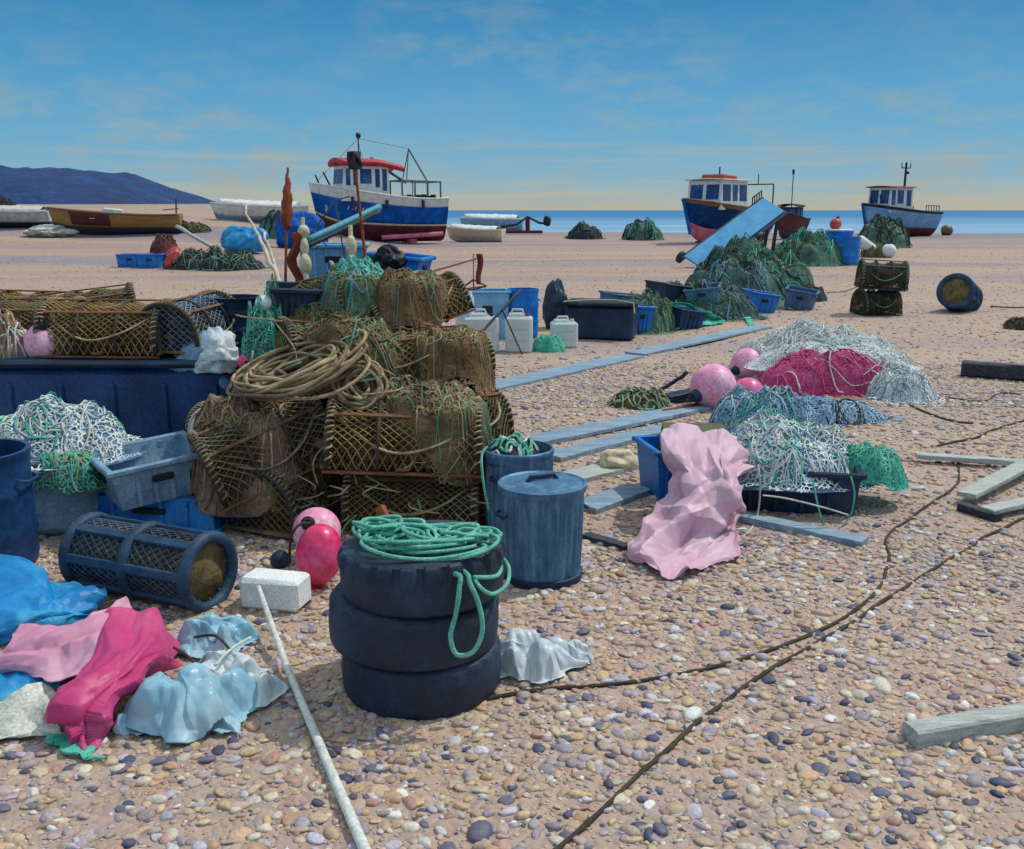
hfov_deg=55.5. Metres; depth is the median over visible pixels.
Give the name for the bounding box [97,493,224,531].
fish box
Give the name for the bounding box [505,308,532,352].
jerrycan
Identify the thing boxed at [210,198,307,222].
rowing boat
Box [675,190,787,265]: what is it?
loading ramp
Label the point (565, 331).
jerrycan
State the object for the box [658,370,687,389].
wooden stick
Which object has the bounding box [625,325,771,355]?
track board
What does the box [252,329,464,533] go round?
loose twine
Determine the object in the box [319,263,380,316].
net heap
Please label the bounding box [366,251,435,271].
fish box
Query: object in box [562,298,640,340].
bulk bin
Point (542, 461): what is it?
dustbin
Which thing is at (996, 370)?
timber beam
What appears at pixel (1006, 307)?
ground rope
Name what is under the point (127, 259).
fish box
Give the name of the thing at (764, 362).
net heap
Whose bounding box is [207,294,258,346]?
dark bin
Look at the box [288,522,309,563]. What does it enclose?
buoy line
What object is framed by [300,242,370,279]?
fish box
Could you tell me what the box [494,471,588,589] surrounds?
dustbin
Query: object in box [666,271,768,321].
net heap
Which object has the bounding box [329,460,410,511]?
creel
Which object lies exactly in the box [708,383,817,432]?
net heap
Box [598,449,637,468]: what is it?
sack
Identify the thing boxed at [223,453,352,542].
creel
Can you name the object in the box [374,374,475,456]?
net heap
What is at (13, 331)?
net heap
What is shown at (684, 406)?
wooden stick
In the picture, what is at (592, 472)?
track board
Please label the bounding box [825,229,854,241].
blue drum
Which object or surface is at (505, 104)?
sky
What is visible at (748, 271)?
net heap
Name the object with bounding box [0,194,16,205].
covered heap
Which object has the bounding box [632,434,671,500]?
fish box
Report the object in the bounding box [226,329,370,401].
rope coil
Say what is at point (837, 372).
net heap
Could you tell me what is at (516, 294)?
wooden stick
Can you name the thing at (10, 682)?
tarpaulin
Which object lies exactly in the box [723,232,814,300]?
net heap
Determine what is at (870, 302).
creel
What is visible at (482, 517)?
creel
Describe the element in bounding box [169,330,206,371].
feed sack
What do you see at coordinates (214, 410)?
rope heap
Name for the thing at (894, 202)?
fishing boat
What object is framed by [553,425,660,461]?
track board
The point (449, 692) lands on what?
tyre
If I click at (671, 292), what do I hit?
fish box
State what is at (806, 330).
net heap
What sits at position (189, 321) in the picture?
creel
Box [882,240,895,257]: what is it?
pale buoy
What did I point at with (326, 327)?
net heap
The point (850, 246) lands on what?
blue drum
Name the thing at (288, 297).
fish box
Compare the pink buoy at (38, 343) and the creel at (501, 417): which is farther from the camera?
the pink buoy at (38, 343)
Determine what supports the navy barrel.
on the beach
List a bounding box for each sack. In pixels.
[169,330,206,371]
[372,244,406,267]
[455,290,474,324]
[542,278,567,329]
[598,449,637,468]
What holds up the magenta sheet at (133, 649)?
on the beach
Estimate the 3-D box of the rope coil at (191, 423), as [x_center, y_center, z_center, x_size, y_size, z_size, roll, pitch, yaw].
[-1.754,0.059,5.706,0.344,0.366,0.089,-27,-17,6]
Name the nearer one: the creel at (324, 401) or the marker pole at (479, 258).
the creel at (324, 401)
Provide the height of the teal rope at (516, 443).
0.143 m
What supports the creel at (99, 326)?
on the bulk tub at (145, 398)
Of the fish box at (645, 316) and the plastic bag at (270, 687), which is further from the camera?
the fish box at (645, 316)
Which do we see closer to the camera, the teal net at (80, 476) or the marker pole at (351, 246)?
the teal net at (80, 476)
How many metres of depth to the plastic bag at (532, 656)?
3.81 m
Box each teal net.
[31,447,106,494]
[43,732,106,760]
[240,274,285,381]
[334,255,383,276]
[532,333,566,352]
[672,302,724,325]
[744,317,754,325]
[846,440,909,491]
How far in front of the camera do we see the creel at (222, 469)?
5.40 m
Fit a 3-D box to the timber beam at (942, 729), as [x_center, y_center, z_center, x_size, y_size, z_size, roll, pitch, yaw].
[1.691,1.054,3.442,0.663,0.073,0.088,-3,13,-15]
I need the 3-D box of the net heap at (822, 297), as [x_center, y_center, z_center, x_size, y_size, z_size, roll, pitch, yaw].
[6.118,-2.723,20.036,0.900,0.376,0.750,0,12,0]
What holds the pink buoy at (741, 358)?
on the beach
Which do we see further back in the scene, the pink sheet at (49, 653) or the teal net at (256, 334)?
the teal net at (256, 334)
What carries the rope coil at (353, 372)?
on the creel at (354, 429)
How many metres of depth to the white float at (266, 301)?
5.89 m
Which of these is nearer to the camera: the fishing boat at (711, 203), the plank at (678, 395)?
the plank at (678, 395)
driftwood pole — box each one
[175,225,228,256]
[245,205,280,280]
[263,232,280,277]
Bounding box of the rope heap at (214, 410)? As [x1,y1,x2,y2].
[188,386,333,516]
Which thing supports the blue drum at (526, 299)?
on the beach
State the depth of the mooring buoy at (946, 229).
71.30 m
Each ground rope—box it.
[486,462,959,700]
[553,517,1023,848]
[908,403,973,423]
[937,420,1023,445]
[948,392,1020,401]
[990,306,1023,307]
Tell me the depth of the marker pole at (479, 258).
8.39 m
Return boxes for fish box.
[89,430,197,510]
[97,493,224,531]
[115,253,147,266]
[136,254,165,267]
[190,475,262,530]
[266,281,321,317]
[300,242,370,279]
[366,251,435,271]
[468,288,510,338]
[598,290,642,298]
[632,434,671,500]
[637,304,656,332]
[645,280,694,301]
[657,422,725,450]
[671,305,707,328]
[683,282,721,302]
[742,288,781,312]
[784,285,820,310]
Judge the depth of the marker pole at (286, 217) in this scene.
7.10 m
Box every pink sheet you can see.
[0,596,131,681]
[627,422,754,579]
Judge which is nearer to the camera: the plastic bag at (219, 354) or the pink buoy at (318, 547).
the pink buoy at (318, 547)
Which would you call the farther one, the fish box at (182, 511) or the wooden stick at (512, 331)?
the wooden stick at (512, 331)
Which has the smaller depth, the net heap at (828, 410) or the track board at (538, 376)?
the net heap at (828, 410)
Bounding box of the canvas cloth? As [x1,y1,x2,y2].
[0,682,63,738]
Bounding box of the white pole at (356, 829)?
[256,585,370,848]
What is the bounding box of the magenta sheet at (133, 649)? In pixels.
[43,607,181,749]
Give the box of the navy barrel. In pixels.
[0,438,39,562]
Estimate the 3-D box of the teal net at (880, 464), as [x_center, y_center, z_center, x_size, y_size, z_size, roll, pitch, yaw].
[2.226,0.238,6.043,0.494,0.270,0.442,0,12,0]
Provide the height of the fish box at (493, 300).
0.685 m
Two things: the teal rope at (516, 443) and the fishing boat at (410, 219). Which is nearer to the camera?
the teal rope at (516, 443)
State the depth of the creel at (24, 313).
6.97 m
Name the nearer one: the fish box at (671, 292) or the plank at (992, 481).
the plank at (992, 481)
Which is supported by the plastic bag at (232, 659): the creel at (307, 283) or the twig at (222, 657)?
the twig at (222, 657)
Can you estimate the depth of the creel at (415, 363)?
5.71 m
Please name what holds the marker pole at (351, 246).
on the bulk tub
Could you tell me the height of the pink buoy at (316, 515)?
0.252 m
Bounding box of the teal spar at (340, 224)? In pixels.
[306,204,381,243]
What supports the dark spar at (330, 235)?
on the beach
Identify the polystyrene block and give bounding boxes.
[239,567,310,612]
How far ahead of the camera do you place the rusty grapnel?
13.87 m
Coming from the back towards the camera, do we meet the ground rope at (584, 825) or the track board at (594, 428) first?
the track board at (594, 428)
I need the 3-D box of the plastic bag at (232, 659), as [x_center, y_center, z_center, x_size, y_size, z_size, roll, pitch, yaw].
[-1.135,0.935,3.764,0.352,0.129,0.263,0,12,0]
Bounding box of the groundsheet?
[22,224,79,236]
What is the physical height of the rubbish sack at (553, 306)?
0.780 m
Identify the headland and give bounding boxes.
[0,165,215,203]
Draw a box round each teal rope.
[351,514,510,657]
[480,446,489,511]
[483,432,540,466]
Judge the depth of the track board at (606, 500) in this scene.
6.11 m
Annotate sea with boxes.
[446,210,1023,232]
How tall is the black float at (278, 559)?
0.100 m
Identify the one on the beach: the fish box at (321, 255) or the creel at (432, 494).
the creel at (432, 494)
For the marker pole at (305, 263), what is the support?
on the bulk tub
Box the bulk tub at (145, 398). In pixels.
[0,347,241,439]
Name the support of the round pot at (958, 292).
on the beach
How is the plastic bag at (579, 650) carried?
on the beach
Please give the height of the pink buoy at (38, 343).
0.343 m
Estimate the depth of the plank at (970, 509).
5.82 m
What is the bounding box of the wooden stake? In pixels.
[375,505,390,518]
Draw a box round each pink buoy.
[23,317,69,357]
[237,355,247,369]
[292,507,340,544]
[296,524,341,589]
[688,364,735,408]
[731,348,759,378]
[736,377,762,393]
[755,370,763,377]
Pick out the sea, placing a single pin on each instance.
(958, 221)
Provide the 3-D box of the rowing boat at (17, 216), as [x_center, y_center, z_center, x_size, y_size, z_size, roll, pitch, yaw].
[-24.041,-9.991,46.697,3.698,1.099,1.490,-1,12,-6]
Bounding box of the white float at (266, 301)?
[255,294,272,311]
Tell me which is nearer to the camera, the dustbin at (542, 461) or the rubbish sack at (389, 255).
the dustbin at (542, 461)
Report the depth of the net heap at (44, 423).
5.56 m
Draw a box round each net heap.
[0,309,28,357]
[0,391,142,472]
[150,233,177,252]
[163,245,269,270]
[181,220,211,232]
[259,209,280,238]
[274,298,424,406]
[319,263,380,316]
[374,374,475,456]
[377,267,450,327]
[393,389,492,486]
[409,325,496,394]
[564,221,605,238]
[622,217,664,239]
[623,287,687,334]
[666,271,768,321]
[685,244,786,308]
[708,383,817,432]
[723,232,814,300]
[727,317,931,381]
[730,405,875,492]
[744,342,922,370]
[758,346,885,397]
[774,227,853,266]
[796,394,906,427]
[801,283,826,301]
[857,213,912,248]
[860,241,885,257]
[864,359,944,406]
[1002,316,1023,329]
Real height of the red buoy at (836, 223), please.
0.488 m
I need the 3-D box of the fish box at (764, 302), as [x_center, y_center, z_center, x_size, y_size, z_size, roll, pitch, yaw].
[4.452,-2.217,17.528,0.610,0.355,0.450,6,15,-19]
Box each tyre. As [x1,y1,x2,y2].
[328,582,498,671]
[337,520,504,618]
[342,635,500,719]
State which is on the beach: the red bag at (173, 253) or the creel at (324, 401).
the red bag at (173, 253)
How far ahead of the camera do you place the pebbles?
3.59 m
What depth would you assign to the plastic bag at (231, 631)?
4.05 m
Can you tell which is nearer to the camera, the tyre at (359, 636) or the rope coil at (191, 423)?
the tyre at (359, 636)
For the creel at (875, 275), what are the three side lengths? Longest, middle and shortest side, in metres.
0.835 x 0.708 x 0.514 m
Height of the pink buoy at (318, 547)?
0.367 m
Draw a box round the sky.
[0,0,1023,209]
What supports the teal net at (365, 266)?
on the creel at (307, 283)
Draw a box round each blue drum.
[507,287,540,337]
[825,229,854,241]
[834,236,861,264]
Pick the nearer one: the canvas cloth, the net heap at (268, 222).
the canvas cloth
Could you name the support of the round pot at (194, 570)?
on the beach
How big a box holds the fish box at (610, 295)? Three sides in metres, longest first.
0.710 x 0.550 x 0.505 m
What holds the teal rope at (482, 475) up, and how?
hanging from the dustbin at (542, 461)
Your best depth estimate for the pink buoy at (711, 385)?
8.98 m
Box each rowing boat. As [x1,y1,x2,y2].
[0,205,52,227]
[47,199,182,234]
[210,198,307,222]
[446,223,505,241]
[459,213,523,229]
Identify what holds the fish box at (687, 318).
on the beach
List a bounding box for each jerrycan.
[463,308,498,352]
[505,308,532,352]
[550,316,577,347]
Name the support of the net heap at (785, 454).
in the net crate
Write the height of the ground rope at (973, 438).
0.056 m
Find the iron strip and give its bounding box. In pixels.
[286,232,303,281]
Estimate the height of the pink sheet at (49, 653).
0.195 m
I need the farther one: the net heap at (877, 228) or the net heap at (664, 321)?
the net heap at (877, 228)
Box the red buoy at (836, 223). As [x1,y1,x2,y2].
[830,215,841,228]
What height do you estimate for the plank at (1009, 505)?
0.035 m
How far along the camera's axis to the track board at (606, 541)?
5.34 m
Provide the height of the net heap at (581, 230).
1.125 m
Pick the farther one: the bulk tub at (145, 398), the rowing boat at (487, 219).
the rowing boat at (487, 219)
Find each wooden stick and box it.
[483,290,521,330]
[502,309,522,353]
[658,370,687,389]
[662,402,698,410]
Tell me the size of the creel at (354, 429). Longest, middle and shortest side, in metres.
0.978 x 0.602 x 0.406 m
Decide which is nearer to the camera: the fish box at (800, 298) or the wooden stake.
the wooden stake
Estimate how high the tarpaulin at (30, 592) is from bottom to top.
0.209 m
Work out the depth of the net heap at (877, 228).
46.32 m
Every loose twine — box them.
[235,314,491,513]
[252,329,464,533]
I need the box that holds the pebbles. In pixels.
[0,219,1023,848]
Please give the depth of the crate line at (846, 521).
5.64 m
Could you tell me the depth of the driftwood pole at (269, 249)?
7.76 m
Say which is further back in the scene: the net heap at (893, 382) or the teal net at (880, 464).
the net heap at (893, 382)
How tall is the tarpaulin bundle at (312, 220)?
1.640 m
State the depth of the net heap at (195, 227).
45.40 m
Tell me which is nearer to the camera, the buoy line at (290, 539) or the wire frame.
the buoy line at (290, 539)
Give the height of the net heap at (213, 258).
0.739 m
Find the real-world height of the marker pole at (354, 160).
1.023 m
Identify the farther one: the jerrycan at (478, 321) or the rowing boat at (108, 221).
the rowing boat at (108, 221)
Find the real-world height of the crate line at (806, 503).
0.129 m
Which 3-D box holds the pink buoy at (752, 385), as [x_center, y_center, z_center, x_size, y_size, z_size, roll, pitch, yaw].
[2.189,-0.290,9.099,0.334,0.300,0.299,0,12,0]
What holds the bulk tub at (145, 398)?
on the beach
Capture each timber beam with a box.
[901,702,1023,748]
[960,360,1023,380]
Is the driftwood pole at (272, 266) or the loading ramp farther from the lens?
the loading ramp
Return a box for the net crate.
[741,465,866,516]
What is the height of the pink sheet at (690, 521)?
0.508 m
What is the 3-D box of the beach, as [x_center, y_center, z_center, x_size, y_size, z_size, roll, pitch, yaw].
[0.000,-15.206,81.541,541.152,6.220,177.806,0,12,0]
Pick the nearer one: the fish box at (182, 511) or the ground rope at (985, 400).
the fish box at (182, 511)
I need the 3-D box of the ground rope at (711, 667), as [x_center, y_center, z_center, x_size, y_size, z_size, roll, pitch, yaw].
[1.786,0.699,5.120,0.646,0.039,4.783,12,17,43]
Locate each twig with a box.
[173,646,194,662]
[193,634,230,648]
[214,636,251,666]
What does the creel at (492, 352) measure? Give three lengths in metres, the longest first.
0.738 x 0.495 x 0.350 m
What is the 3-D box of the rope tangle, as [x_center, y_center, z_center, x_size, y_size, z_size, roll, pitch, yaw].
[1.240,-0.273,9.306,0.750,0.200,0.600,0,12,0]
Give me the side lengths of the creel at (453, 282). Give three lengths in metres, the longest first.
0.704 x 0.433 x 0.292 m
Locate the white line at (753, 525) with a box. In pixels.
[743,464,760,535]
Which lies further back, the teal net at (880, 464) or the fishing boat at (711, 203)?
the fishing boat at (711, 203)
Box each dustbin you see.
[483,440,553,530]
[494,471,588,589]
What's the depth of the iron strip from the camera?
6.95 m
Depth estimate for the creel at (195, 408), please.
6.08 m
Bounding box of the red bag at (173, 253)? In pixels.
[164,246,181,268]
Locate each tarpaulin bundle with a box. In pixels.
[220,225,268,251]
[275,211,327,248]
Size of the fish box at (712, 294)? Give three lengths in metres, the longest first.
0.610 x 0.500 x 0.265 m
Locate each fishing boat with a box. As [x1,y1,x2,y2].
[308,132,448,243]
[681,167,780,242]
[777,169,810,238]
[861,162,943,236]
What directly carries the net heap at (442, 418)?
on the creel at (354, 429)
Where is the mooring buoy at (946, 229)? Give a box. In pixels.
[941,225,952,234]
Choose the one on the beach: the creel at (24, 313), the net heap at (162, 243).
the net heap at (162, 243)
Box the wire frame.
[313,196,349,259]
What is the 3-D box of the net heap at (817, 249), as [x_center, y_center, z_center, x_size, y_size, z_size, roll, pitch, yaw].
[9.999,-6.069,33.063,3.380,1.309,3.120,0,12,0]
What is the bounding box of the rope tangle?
[606,386,671,409]
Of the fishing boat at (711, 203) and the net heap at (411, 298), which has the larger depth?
the fishing boat at (711, 203)
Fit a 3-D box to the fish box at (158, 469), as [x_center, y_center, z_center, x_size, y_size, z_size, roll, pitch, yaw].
[-2.079,0.270,5.598,0.610,0.255,0.500,-14,21,-36]
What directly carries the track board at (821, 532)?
on the beach
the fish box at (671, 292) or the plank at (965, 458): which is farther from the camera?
the fish box at (671, 292)
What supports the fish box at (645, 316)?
on the beach
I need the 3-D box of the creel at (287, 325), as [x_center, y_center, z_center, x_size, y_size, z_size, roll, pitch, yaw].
[-1.115,-0.456,6.032,0.722,0.377,0.503,2,19,-33]
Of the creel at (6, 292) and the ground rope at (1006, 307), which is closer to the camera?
the creel at (6, 292)
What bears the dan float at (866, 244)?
on the beach
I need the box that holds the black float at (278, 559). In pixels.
[270,550,288,568]
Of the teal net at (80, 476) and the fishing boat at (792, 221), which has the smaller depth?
the teal net at (80, 476)
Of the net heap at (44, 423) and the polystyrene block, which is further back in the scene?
the net heap at (44, 423)
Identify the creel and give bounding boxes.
[0,289,84,301]
[0,296,89,350]
[30,282,135,304]
[33,297,178,358]
[132,289,238,356]
[185,396,227,432]
[186,392,343,511]
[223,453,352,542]
[276,316,365,391]
[292,269,364,317]
[311,391,483,478]
[321,391,362,459]
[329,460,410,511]
[340,458,484,533]
[358,322,471,389]
[368,271,475,327]
[410,325,495,381]
[424,463,485,521]
[464,381,514,439]
[849,287,902,315]
[854,258,909,291]
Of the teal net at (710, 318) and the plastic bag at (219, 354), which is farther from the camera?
the teal net at (710, 318)
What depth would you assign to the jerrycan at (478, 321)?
12.46 m
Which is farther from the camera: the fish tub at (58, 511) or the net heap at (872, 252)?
the net heap at (872, 252)
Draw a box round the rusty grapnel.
[465,253,486,289]
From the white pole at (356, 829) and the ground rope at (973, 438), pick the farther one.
the ground rope at (973, 438)
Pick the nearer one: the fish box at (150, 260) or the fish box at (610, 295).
the fish box at (610, 295)
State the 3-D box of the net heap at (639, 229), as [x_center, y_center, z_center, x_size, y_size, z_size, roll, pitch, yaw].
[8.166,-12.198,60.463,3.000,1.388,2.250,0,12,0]
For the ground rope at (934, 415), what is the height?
0.036 m
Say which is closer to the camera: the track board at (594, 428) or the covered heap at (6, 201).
the track board at (594, 428)
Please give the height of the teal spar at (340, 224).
0.293 m
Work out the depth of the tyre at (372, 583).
3.43 m
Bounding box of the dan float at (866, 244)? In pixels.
[859,235,876,249]
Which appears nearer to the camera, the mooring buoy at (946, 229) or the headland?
the mooring buoy at (946, 229)
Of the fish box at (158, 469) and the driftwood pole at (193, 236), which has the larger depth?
the driftwood pole at (193, 236)
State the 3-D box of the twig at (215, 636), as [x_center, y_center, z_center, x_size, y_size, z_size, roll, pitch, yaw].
[-1.170,0.859,3.863,0.222,0.010,0.067,8,15,32]
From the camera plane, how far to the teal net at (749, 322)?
15.73 m
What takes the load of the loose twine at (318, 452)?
attached to the creel at (354, 429)
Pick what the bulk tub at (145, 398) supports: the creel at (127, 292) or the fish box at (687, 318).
the creel at (127, 292)
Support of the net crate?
on the beach
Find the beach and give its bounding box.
[0,204,1023,848]
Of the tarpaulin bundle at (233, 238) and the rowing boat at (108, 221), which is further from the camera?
the rowing boat at (108, 221)
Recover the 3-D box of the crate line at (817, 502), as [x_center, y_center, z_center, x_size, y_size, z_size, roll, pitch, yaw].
[1.751,0.447,5.572,0.089,0.273,0.026,4,13,19]
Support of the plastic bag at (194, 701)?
on the beach
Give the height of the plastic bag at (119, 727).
0.053 m
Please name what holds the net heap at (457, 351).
hanging from the creel at (415, 363)
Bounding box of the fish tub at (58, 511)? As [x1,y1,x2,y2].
[30,454,102,534]
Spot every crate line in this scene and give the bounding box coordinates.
[763,495,848,515]
[811,479,823,525]
[843,476,854,525]
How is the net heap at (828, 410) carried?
on the beach
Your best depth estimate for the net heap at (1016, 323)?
14.94 m
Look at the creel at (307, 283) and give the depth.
6.05 m
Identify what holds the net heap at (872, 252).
on the beach
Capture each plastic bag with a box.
[112,713,142,735]
[122,662,259,742]
[173,612,260,657]
[194,326,238,373]
[199,650,269,675]
[247,672,288,706]
[500,628,588,683]
[566,639,593,663]
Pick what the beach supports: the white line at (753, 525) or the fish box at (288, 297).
the white line at (753, 525)
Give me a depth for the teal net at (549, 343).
12.62 m
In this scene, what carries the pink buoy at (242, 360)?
on the teal net at (256, 334)
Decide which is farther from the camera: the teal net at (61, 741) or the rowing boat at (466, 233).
the rowing boat at (466, 233)
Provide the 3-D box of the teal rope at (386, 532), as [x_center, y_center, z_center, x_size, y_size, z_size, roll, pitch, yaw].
[-0.319,0.568,3.631,0.610,0.399,0.432,5,13,22]
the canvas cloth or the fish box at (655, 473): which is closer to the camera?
the canvas cloth
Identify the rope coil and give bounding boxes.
[188,408,200,444]
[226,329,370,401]
[331,360,388,409]
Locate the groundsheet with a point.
(47, 230)
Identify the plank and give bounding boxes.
[665,388,689,401]
[915,452,1019,464]
[956,459,1023,498]
[957,502,1002,522]
[979,497,1023,512]
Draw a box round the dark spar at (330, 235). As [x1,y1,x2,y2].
[308,210,381,247]
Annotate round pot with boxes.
[58,512,237,612]
[936,273,982,311]
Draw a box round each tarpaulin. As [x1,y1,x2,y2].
[0,554,106,643]
[0,672,60,700]
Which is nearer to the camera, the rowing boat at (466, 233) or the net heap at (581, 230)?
the rowing boat at (466, 233)
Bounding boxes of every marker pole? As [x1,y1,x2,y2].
[280,167,292,280]
[297,217,311,278]
[346,225,356,257]
[347,151,366,257]
[433,254,483,283]
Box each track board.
[477,353,643,389]
[523,403,712,444]
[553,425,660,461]
[562,455,638,481]
[582,532,627,550]
[584,483,650,513]
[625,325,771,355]
[737,511,868,546]
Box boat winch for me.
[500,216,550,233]

